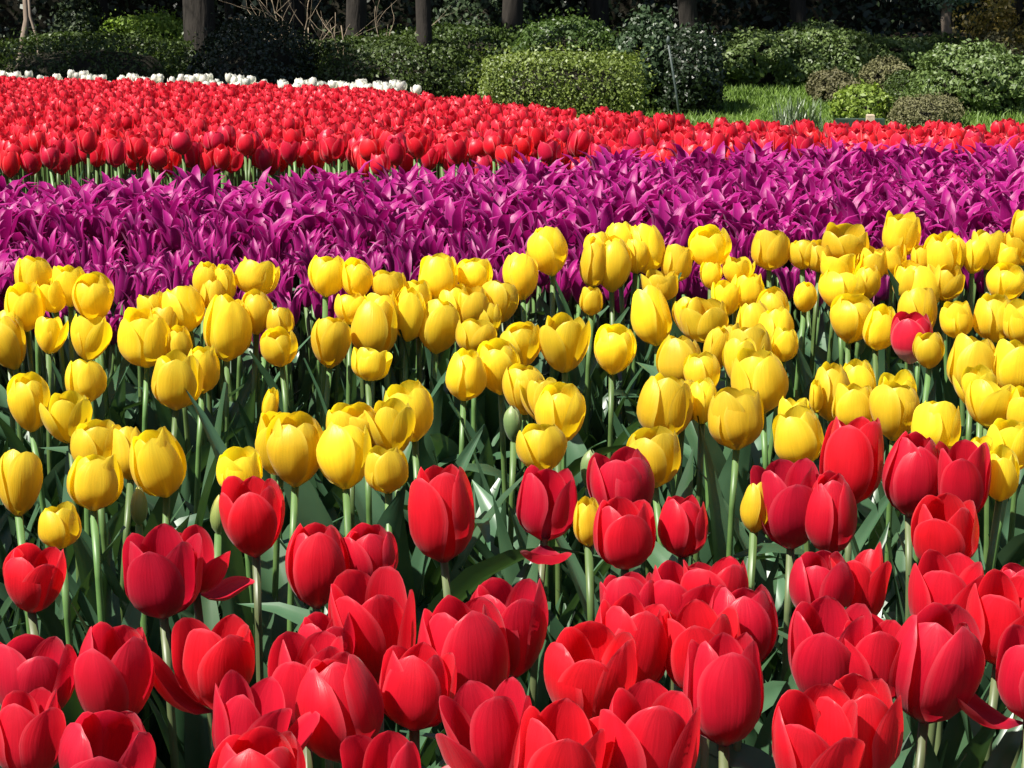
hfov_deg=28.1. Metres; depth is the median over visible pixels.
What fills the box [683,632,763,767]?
red tulip
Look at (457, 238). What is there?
purple tulip
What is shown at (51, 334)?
yellow tulip
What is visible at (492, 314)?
yellow tulip
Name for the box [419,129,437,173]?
red tulip
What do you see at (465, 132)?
red tulip
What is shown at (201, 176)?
red tulip
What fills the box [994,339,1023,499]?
yellow tulip
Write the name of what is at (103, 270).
purple tulip
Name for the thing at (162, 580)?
red tulip
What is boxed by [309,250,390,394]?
purple tulip
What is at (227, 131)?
red tulip
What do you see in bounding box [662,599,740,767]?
red tulip
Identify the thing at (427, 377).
purple tulip
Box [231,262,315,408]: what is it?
purple tulip
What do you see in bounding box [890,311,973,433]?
red white tulip
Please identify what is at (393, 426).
yellow tulip
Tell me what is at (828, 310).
purple tulip
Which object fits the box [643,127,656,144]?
red tulip
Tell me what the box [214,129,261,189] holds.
red tulip
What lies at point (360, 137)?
red tulip
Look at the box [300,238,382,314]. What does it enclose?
purple tulip
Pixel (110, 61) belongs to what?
clipped shrub
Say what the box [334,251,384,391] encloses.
purple tulip
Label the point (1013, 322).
yellow tulip
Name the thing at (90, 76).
white tulip
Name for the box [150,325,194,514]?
yellow tulip
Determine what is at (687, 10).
tree
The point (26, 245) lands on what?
purple tulip
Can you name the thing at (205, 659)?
red tulip
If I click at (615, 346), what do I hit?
yellow tulip
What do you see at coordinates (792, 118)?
grass clump
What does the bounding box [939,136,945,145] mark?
red tulip
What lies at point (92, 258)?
purple tulip
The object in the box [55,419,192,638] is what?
yellow tulip
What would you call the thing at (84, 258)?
purple tulip
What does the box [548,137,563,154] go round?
red tulip
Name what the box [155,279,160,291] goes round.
purple tulip
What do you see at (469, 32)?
clipped shrub
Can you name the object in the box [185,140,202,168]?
red tulip
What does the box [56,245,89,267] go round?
purple tulip
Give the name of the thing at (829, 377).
yellow tulip
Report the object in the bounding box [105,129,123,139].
red tulip
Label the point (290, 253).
purple tulip
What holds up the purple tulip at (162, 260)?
on the ground at (897, 33)
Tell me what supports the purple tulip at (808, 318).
on the ground at (897, 33)
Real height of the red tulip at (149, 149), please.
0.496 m
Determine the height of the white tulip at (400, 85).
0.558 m
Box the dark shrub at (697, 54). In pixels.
[650,18,729,116]
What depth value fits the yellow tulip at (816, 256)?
3.21 m
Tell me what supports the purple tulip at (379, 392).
on the ground at (897, 33)
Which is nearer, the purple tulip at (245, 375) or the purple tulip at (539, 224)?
the purple tulip at (245, 375)
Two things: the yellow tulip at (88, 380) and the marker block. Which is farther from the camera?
the marker block
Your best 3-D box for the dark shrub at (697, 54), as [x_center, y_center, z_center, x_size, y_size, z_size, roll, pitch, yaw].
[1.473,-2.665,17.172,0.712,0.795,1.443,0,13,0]
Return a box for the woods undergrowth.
[0,0,1023,35]
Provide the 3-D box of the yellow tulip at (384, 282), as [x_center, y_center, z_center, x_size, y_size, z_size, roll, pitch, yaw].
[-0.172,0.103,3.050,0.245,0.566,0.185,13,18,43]
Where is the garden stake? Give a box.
[666,36,679,112]
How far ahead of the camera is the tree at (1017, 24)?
19.32 m
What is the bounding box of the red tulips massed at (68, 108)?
[0,75,1023,192]
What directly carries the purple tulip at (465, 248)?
on the ground at (897, 33)
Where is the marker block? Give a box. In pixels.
[866,114,874,121]
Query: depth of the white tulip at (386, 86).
10.48 m
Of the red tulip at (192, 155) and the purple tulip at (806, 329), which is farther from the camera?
the red tulip at (192, 155)
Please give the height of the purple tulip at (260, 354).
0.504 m
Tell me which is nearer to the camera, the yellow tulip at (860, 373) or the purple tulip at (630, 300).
the yellow tulip at (860, 373)
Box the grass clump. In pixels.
[765,96,834,131]
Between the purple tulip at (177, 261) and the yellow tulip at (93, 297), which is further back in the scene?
the purple tulip at (177, 261)
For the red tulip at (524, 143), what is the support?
on the ground at (897, 33)
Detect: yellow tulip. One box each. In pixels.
[0,265,85,466]
[0,310,67,511]
[0,313,111,534]
[0,316,65,547]
[0,316,107,529]
[0,371,73,612]
[0,390,124,638]
[0,449,125,644]
[0,501,140,726]
[0,596,11,624]
[4,282,105,506]
[14,255,65,462]
[36,278,129,419]
[36,359,209,535]
[37,454,141,656]
[43,345,232,545]
[51,271,114,520]
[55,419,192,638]
[64,306,178,500]
[73,424,190,714]
[80,426,193,707]
[106,307,246,532]
[113,291,262,514]
[123,349,235,526]
[139,280,319,431]
[143,261,303,471]
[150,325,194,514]
[153,285,261,497]
[178,294,251,491]
[180,411,322,649]
[185,387,282,618]
[196,256,302,432]
[207,288,289,445]
[215,264,254,446]
[216,307,293,480]
[216,446,262,686]
[218,411,309,613]
[229,326,342,511]
[249,317,365,520]
[255,255,365,425]
[277,445,600,644]
[283,402,371,610]
[303,347,411,518]
[316,293,415,491]
[316,421,405,547]
[332,363,566,585]
[332,380,523,596]
[339,291,446,496]
[342,257,372,400]
[342,402,429,605]
[351,295,478,520]
[364,348,527,600]
[364,397,484,624]
[372,270,484,434]
[382,280,468,438]
[391,286,443,533]
[398,253,485,444]
[418,299,518,479]
[429,286,491,485]
[431,258,555,461]
[439,283,520,473]
[446,278,521,494]
[447,338,584,546]
[448,321,626,534]
[454,302,521,497]
[455,318,499,512]
[465,312,725,491]
[472,377,570,611]
[492,423,603,686]
[502,251,585,470]
[504,226,629,409]
[508,382,710,625]
[549,236,642,446]
[555,221,681,427]
[566,323,636,548]
[573,496,640,620]
[578,286,602,451]
[583,231,635,442]
[586,235,654,455]
[603,223,684,423]
[604,269,678,427]
[606,285,671,492]
[608,255,754,395]
[610,372,707,575]
[617,279,739,397]
[621,351,750,566]
[626,239,649,426]
[626,426,782,630]
[628,297,708,480]
[631,326,728,494]
[636,244,692,385]
[636,338,883,488]
[641,378,785,573]
[647,482,767,746]
[656,335,700,496]
[656,377,890,563]
[679,298,819,489]
[683,326,819,467]
[688,224,731,388]
[692,348,788,557]
[693,323,771,501]
[693,396,904,620]
[697,387,773,649]
[700,262,721,298]
[704,322,773,507]
[716,222,869,391]
[724,300,815,479]
[731,273,800,399]
[733,380,979,617]
[741,361,886,576]
[751,229,789,288]
[756,286,793,457]
[758,306,810,461]
[759,358,898,556]
[761,405,888,681]
[772,332,982,517]
[773,383,899,579]
[786,251,899,393]
[789,239,816,396]
[793,281,816,396]
[794,379,864,559]
[795,268,872,392]
[797,210,920,366]
[797,293,874,457]
[808,239,832,377]
[823,265,880,364]
[854,287,936,447]
[855,246,885,381]
[855,260,941,444]
[857,369,916,550]
[858,304,982,517]
[872,401,984,624]
[874,244,906,372]
[888,233,966,401]
[890,245,968,385]
[895,264,966,433]
[913,418,1023,663]
[923,231,961,331]
[934,264,1023,421]
[939,301,973,439]
[946,333,995,513]
[952,364,997,546]
[957,262,1023,400]
[964,239,989,437]
[965,231,1023,423]
[965,379,1023,569]
[966,243,1019,410]
[967,209,1023,339]
[971,229,1005,293]
[971,436,992,450]
[973,293,1010,347]
[984,385,1023,565]
[984,444,1019,575]
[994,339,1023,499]
[1003,298,1023,500]
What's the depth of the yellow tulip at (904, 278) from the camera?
3.17 m
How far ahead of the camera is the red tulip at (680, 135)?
5.23 m
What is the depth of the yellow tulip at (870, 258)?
3.17 m
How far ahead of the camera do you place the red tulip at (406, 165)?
5.25 m
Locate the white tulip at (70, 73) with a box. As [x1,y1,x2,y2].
[67,69,74,77]
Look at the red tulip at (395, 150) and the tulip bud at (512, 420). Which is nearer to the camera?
the tulip bud at (512, 420)
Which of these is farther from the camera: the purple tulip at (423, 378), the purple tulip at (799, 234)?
the purple tulip at (799, 234)
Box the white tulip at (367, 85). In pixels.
[362,83,372,87]
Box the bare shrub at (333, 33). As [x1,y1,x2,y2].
[222,0,460,70]
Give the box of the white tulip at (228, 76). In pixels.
[225,73,232,83]
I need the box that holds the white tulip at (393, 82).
[389,79,397,87]
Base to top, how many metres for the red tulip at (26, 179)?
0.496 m
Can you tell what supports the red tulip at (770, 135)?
on the ground at (897, 33)
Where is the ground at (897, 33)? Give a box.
[0,30,1023,99]
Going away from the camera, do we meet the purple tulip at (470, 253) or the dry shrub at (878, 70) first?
the purple tulip at (470, 253)
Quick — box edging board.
[835,118,884,126]
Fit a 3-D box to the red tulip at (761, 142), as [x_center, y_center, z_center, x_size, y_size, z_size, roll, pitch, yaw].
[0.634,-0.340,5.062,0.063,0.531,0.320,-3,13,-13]
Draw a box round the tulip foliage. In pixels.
[0,256,1019,767]
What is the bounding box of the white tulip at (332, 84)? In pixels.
[328,80,337,88]
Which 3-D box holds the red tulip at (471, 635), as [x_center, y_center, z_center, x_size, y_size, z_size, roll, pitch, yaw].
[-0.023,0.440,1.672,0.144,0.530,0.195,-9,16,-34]
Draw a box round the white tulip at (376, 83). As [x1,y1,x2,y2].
[373,80,381,87]
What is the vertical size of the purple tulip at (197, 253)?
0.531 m
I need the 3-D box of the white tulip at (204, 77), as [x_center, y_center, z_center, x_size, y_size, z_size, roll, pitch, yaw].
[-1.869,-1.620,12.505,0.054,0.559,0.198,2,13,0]
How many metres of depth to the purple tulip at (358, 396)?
3.42 m
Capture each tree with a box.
[16,0,29,62]
[27,0,39,52]
[97,0,107,28]
[182,0,214,70]
[224,0,234,41]
[283,0,305,48]
[346,0,366,53]
[415,0,431,69]
[501,0,522,49]
[587,0,608,50]
[677,0,698,28]
[790,0,805,39]
[917,0,980,44]
[950,0,1023,54]
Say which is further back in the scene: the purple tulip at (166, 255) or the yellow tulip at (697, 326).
the purple tulip at (166, 255)
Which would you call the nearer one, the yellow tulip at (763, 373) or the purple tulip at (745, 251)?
the yellow tulip at (763, 373)
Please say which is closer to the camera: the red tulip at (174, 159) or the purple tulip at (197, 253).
the purple tulip at (197, 253)
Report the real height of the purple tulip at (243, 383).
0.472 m
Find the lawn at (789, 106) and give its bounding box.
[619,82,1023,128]
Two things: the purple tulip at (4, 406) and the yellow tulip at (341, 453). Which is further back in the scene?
the purple tulip at (4, 406)
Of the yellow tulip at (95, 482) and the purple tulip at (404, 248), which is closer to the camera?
the yellow tulip at (95, 482)
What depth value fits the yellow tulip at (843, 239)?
3.19 m
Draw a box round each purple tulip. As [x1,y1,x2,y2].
[0,232,14,250]
[0,256,58,369]
[0,260,7,385]
[0,262,151,436]
[0,300,20,372]
[0,301,65,395]
[0,328,45,384]
[1,240,34,386]
[1,257,116,413]
[4,244,31,390]
[4,252,74,393]
[7,241,28,256]
[7,249,57,262]
[11,241,37,257]
[19,213,51,317]
[25,226,60,318]
[41,232,77,325]
[44,311,63,394]
[50,209,86,248]
[52,306,82,446]
[52,314,143,426]
[54,215,85,252]
[55,255,218,401]
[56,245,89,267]
[58,364,251,431]
[63,261,118,408]
[64,260,127,381]
[67,237,99,267]
[67,261,157,367]
[74,308,125,418]
[79,246,119,268]
[83,233,122,365]
[90,214,125,305]
[99,262,133,304]
[100,236,124,315]
[102,269,202,432]
[105,264,197,430]
[108,300,123,378]
[110,271,116,370]
[111,252,142,304]
[112,252,167,380]
[115,210,153,242]
[115,255,163,386]
[118,284,166,430]
[120,233,141,261]
[123,295,133,314]
[125,246,167,271]
[127,228,165,260]
[147,264,191,410]
[154,241,179,261]
[154,243,168,274]
[155,250,216,397]
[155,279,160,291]
[155,286,196,332]
[156,248,181,260]
[159,245,191,271]
[171,215,205,257]
[173,224,206,273]
[175,209,218,230]
[183,229,276,374]
[187,258,198,285]
[187,335,310,437]
[190,245,307,344]
[196,320,294,421]
[198,234,239,341]
[199,246,260,398]
[200,213,222,254]
[204,214,237,248]
[216,253,267,402]
[222,264,238,386]
[222,289,317,430]
[226,255,269,366]
[230,290,240,378]
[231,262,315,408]
[232,262,242,359]
[233,290,249,400]
[237,292,300,400]
[238,237,271,262]
[242,239,261,256]
[242,270,316,412]
[248,244,268,260]
[252,329,266,379]
[255,220,306,376]
[257,261,298,384]
[259,262,308,385]
[261,284,342,420]
[268,258,416,409]
[269,248,295,367]
[273,238,328,377]
[273,287,302,408]
[279,232,297,261]
[283,240,392,355]
[283,258,291,267]
[285,227,327,251]
[286,257,344,394]
[289,227,329,250]
[290,228,323,248]
[291,242,334,400]
[291,243,332,339]
[292,230,410,293]
[293,289,356,404]
[294,295,346,410]
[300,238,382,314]
[307,291,359,409]
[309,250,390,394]
[316,234,341,255]
[324,245,354,259]
[329,221,365,253]
[330,238,366,256]
[332,253,422,371]
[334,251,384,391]
[342,366,452,402]
[350,238,378,254]
[352,237,415,389]
[375,354,403,402]
[379,249,419,400]
[381,218,414,247]
[386,232,453,359]
[394,227,511,389]
[394,344,449,381]
[398,257,401,353]
[409,223,445,385]
[415,276,425,387]
[416,225,556,327]
[418,243,458,364]
[421,228,507,344]
[424,283,458,402]
[425,245,508,405]
[437,227,471,260]
[442,245,467,354]
[450,236,467,256]
[456,239,549,374]
[460,226,488,249]
[465,227,499,251]
[492,264,513,400]
[493,243,513,272]
[494,269,505,332]
[497,234,609,322]
[497,247,595,370]
[498,273,541,328]
[501,247,584,379]
[511,264,566,375]
[518,250,549,378]
[518,270,568,422]
[523,219,558,289]
[532,285,543,319]
[535,260,608,322]
[538,261,599,380]
[543,300,670,384]
[549,259,638,381]
[554,264,578,381]
[566,242,583,311]
[567,222,605,352]
[568,263,602,317]
[569,250,625,317]
[569,267,607,389]
[570,224,599,317]
[576,245,608,392]
[585,287,618,435]
[594,291,686,337]
[596,285,605,332]
[603,280,631,379]
[608,234,670,372]
[615,232,678,370]
[627,274,641,328]
[629,272,645,288]
[632,243,665,387]
[640,264,698,364]
[669,221,694,246]
[670,231,680,244]
[678,221,701,230]
[687,267,723,370]
[691,273,723,349]
[694,273,725,373]
[721,227,755,371]
[721,239,744,318]
[735,254,798,333]
[748,247,772,288]
[752,228,796,368]
[763,266,896,358]
[771,222,812,313]
[772,266,812,391]
[773,227,825,328]
[786,236,945,370]
[792,264,815,358]
[795,318,819,369]
[796,270,811,340]
[797,270,854,353]
[797,271,826,375]
[806,220,853,357]
[826,304,829,319]
[836,276,888,336]
[868,233,914,365]
[875,275,889,303]
[890,255,909,375]
[897,266,983,367]
[921,227,975,334]
[938,227,1017,306]
[954,222,994,335]
[960,236,971,300]
[974,269,983,301]
[976,276,984,340]
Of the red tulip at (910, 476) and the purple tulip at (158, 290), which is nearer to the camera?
the red tulip at (910, 476)
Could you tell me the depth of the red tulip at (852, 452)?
2.23 m
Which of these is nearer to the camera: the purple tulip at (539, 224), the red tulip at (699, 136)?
the purple tulip at (539, 224)
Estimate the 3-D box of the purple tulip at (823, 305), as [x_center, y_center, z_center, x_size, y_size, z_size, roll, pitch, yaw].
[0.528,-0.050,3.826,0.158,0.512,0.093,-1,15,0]
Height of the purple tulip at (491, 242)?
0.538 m
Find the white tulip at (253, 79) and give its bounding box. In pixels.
[247,75,255,83]
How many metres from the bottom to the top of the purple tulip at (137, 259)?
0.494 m
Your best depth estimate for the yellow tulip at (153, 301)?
2.88 m
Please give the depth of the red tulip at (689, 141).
5.10 m
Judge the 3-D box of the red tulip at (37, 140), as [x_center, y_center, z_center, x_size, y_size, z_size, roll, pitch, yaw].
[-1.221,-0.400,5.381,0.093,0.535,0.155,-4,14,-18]
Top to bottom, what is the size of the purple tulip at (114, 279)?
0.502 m
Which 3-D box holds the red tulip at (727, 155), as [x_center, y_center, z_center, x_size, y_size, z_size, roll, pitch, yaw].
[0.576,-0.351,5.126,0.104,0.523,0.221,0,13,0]
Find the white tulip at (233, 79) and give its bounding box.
[230,76,237,82]
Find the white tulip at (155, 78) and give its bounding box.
[151,74,159,82]
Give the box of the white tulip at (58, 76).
[52,73,60,79]
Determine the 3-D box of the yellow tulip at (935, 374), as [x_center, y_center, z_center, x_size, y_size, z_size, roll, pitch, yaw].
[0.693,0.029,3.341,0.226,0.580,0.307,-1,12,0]
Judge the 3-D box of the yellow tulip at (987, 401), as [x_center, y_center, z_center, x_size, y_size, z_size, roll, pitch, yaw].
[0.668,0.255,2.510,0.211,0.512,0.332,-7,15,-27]
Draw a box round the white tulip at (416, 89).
[410,85,420,94]
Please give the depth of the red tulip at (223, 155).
5.21 m
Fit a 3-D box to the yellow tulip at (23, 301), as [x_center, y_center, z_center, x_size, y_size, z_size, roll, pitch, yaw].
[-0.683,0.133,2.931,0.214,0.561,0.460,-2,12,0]
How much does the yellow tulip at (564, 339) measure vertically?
0.522 m
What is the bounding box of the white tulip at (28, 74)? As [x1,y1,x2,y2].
[25,70,32,77]
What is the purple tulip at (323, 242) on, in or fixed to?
on the ground at (897, 33)
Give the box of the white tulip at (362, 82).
[356,80,365,86]
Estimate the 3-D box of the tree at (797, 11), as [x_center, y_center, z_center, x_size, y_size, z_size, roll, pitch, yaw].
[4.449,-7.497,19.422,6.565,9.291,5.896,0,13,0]
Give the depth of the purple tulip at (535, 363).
3.54 m
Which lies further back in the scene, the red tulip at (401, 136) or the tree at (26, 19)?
the tree at (26, 19)
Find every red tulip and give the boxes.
[0,138,9,182]
[0,150,19,181]
[0,634,77,708]
[0,687,65,767]
[2,139,23,179]
[3,543,66,767]
[19,132,34,151]
[20,150,41,186]
[25,137,65,191]
[25,173,66,193]
[28,130,46,192]
[40,145,60,187]
[45,144,82,183]
[52,152,71,183]
[58,710,156,767]
[65,138,81,178]
[69,148,87,183]
[70,523,288,767]
[74,621,154,713]
[77,128,97,180]
[90,142,105,202]
[98,137,133,182]
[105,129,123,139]
[105,138,125,176]
[106,136,123,183]
[125,154,161,183]
[126,133,148,178]
[145,137,158,178]
[146,143,163,179]
[147,146,169,184]
[151,614,254,767]
[160,145,169,185]
[163,150,179,182]
[165,140,204,182]
[169,129,192,190]
[172,476,425,767]
[178,524,254,767]
[181,157,202,179]
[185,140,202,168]
[199,148,218,174]
[203,130,224,150]
[209,726,305,767]
[212,670,319,749]
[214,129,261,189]
[214,143,232,190]
[216,123,235,195]
[225,149,242,185]
[236,131,283,191]
[239,154,255,185]
[240,464,539,758]
[253,142,273,190]
[255,143,287,187]
[255,145,273,188]
[268,148,281,184]
[268,631,445,767]
[269,138,283,177]
[276,140,300,184]
[283,128,302,172]
[285,522,349,767]
[295,651,383,767]
[298,612,354,767]
[299,139,317,172]
[303,149,324,179]
[318,129,333,171]
[319,136,334,171]
[322,134,363,182]
[328,566,415,767]
[332,132,347,174]
[335,153,346,163]
[340,730,450,767]
[341,522,431,753]
[345,138,359,172]
[348,145,359,171]
[356,133,372,181]
[357,154,373,181]
[359,138,381,174]
[370,153,390,180]
[379,129,396,176]
[379,642,456,754]
[384,137,436,173]
[385,133,407,175]
[392,127,405,133]
[393,153,412,172]
[400,571,654,738]
[404,131,416,165]
[406,131,429,173]
[412,140,446,179]
[417,595,509,692]
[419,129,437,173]
[421,146,439,182]
[435,677,531,767]
[438,132,450,173]
[442,132,451,140]
[443,153,465,170]
[446,133,468,176]
[446,146,466,168]
[451,128,472,137]
[466,465,576,712]
[467,130,479,165]
[467,136,485,158]
[470,577,547,678]
[471,155,492,175]
[483,127,497,138]
[483,135,502,173]
[490,128,507,169]
[495,144,518,164]
[503,126,519,143]
[512,133,533,156]
[513,698,614,767]
[519,154,529,163]
[527,126,545,161]
[531,149,537,158]
[538,139,560,166]
[543,621,638,719]
[545,446,654,644]
[546,138,561,157]
[547,496,655,642]
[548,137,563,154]
[553,124,570,144]
[562,145,572,164]
[566,157,579,171]
[567,132,581,157]
[570,128,590,156]
[574,125,592,156]
[582,132,594,157]
[587,142,608,165]
[593,133,610,143]
[595,593,670,682]
[599,679,700,767]
[603,126,622,138]
[606,137,626,147]
[611,145,622,158]
[618,143,640,157]
[626,128,646,146]
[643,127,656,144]
[644,145,656,159]
[646,137,654,145]
[651,560,715,690]
[654,147,674,165]
[656,139,676,156]
[657,495,785,712]
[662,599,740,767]
[674,130,695,145]
[680,556,846,756]
[681,137,700,147]
[683,143,703,155]
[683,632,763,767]
[691,458,818,721]
[696,128,713,142]
[701,129,718,142]
[701,139,709,150]
[709,584,777,767]
[709,602,1022,767]
[710,130,729,154]
[725,140,734,159]
[732,133,751,154]
[739,129,757,148]
[754,136,773,153]
[765,131,780,140]
[765,470,856,708]
[772,683,864,767]
[773,132,791,158]
[773,416,889,658]
[778,493,989,755]
[788,595,914,767]
[789,550,882,617]
[793,133,814,158]
[804,128,822,143]
[815,142,826,149]
[816,673,903,767]
[827,135,838,148]
[829,542,915,767]
[835,134,853,143]
[836,613,966,767]
[844,142,854,150]
[845,139,858,144]
[847,129,866,139]
[850,431,947,720]
[856,139,878,150]
[858,131,877,141]
[877,129,899,140]
[878,137,889,149]
[890,132,910,146]
[895,141,912,147]
[896,439,1005,729]
[906,569,1023,767]
[908,549,1006,767]
[908,562,1023,767]
[913,140,927,147]
[930,143,950,152]
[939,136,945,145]
[943,135,961,150]
[945,127,966,140]
[957,624,1023,767]
[960,125,978,130]
[962,135,982,153]
[964,130,984,142]
[984,136,1001,146]
[999,137,1021,152]
[1011,131,1023,143]
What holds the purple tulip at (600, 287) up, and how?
on the ground at (897, 33)
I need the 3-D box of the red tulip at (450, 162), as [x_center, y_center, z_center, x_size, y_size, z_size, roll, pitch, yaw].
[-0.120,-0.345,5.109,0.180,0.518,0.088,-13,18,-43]
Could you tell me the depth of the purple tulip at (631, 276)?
3.70 m
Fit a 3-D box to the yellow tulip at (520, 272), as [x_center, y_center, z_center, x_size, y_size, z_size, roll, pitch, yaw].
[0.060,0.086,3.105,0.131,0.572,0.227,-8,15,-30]
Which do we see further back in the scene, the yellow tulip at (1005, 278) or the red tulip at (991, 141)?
the red tulip at (991, 141)
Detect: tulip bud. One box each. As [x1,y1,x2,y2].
[6,495,267,667]
[42,486,165,758]
[405,405,585,546]
[562,449,594,626]
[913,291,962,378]
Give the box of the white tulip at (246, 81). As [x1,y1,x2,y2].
[242,78,250,84]
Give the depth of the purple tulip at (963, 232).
3.81 m
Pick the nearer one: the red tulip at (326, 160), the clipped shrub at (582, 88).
the red tulip at (326, 160)
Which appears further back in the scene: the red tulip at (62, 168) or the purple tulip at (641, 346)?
the red tulip at (62, 168)
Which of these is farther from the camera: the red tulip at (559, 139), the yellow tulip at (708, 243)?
the red tulip at (559, 139)
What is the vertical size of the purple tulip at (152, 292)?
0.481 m
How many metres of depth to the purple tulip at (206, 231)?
3.79 m
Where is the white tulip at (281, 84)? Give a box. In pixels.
[278,82,287,87]
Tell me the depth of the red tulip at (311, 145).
5.44 m
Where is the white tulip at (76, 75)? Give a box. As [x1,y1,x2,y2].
[72,72,79,78]
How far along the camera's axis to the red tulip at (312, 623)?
1.66 m
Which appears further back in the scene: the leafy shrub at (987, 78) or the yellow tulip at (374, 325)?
the leafy shrub at (987, 78)
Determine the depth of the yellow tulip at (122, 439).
2.31 m
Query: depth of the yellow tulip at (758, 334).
2.80 m
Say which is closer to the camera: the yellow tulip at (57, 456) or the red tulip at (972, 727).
the red tulip at (972, 727)
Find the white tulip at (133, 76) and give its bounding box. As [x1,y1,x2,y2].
[131,74,138,80]
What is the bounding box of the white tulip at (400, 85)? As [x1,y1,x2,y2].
[396,80,405,90]
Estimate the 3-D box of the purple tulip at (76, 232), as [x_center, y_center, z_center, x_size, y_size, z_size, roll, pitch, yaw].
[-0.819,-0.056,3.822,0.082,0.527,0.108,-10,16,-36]
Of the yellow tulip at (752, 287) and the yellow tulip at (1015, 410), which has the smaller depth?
the yellow tulip at (1015, 410)
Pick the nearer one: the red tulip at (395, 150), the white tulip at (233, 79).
the red tulip at (395, 150)
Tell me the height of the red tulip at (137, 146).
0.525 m
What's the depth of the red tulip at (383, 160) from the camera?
5.00 m
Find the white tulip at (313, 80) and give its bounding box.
[308,77,316,85]
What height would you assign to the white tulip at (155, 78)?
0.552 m
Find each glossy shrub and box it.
[48,0,108,52]
[432,0,535,48]
[612,0,681,113]
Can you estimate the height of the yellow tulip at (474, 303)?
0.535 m
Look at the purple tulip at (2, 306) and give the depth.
3.41 m
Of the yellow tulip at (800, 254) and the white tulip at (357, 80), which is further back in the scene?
the white tulip at (357, 80)
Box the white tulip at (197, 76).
[194,73,199,81]
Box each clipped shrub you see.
[0,21,215,82]
[96,5,183,77]
[179,4,322,84]
[284,24,502,97]
[369,16,530,95]
[461,41,664,117]
[504,7,620,98]
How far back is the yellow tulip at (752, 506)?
2.08 m
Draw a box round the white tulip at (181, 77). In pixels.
[178,74,184,80]
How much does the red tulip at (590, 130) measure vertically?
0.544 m
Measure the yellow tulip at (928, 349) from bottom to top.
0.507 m
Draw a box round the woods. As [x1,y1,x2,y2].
[0,0,1019,63]
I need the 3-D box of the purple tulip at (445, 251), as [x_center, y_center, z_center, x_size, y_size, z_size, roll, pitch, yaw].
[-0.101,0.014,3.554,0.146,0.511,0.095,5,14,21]
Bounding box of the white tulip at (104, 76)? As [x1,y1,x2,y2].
[99,74,106,79]
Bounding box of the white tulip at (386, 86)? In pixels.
[383,83,391,89]
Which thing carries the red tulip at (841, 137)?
on the ground at (897, 33)
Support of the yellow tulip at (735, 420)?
on the ground at (897, 33)
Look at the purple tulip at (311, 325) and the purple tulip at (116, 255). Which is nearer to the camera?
the purple tulip at (311, 325)
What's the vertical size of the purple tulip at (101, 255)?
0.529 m
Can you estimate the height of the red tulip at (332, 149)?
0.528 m
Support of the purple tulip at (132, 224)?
on the ground at (897, 33)
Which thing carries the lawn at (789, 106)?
on the ground at (897, 33)
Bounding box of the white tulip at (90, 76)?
[86,74,93,79]
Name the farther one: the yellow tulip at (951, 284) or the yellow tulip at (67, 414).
the yellow tulip at (951, 284)
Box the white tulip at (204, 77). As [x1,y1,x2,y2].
[200,74,208,81]
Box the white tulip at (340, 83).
[338,80,346,86]
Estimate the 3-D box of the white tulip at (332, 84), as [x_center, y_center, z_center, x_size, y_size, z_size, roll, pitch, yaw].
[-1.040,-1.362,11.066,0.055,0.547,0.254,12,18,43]
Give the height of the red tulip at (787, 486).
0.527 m
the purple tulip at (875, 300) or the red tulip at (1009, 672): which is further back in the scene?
the purple tulip at (875, 300)
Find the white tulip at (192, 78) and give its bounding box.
[187,75,195,82]
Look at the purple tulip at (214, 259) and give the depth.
3.40 m
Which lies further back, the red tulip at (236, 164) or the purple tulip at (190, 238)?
the red tulip at (236, 164)
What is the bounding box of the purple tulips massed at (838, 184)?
[0,134,1023,449]
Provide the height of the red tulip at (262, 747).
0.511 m
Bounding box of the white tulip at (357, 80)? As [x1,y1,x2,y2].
[355,79,364,86]
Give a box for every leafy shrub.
[711,25,806,88]
[778,17,890,83]
[828,79,893,120]
[851,32,967,77]
[880,66,916,101]
[895,36,1023,116]
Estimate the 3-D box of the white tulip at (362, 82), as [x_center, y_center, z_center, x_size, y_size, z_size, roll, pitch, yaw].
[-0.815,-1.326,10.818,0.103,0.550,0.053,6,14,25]
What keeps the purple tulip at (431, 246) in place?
on the ground at (897, 33)
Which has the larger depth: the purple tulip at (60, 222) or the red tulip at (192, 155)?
the red tulip at (192, 155)
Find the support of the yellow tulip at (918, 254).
on the ground at (897, 33)
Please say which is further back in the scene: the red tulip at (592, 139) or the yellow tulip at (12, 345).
the red tulip at (592, 139)
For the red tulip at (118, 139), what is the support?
on the ground at (897, 33)
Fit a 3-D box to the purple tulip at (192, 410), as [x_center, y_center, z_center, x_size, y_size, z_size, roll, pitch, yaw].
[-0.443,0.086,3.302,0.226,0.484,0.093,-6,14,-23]
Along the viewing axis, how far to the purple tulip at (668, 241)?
3.58 m
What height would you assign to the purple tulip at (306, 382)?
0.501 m
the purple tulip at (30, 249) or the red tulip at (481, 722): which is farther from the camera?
the purple tulip at (30, 249)
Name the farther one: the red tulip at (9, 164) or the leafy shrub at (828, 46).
the leafy shrub at (828, 46)
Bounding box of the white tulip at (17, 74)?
[13,71,20,77]
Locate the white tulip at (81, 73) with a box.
[79,71,86,76]
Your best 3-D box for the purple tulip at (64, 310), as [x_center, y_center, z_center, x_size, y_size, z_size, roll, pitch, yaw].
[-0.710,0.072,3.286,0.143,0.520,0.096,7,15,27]
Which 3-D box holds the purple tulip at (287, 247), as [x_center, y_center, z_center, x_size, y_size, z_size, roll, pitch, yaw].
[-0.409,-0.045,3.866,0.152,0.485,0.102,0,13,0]
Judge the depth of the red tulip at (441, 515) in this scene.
2.03 m
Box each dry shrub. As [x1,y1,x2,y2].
[803,66,860,102]
[853,53,911,90]
[883,91,969,126]
[955,26,1023,55]

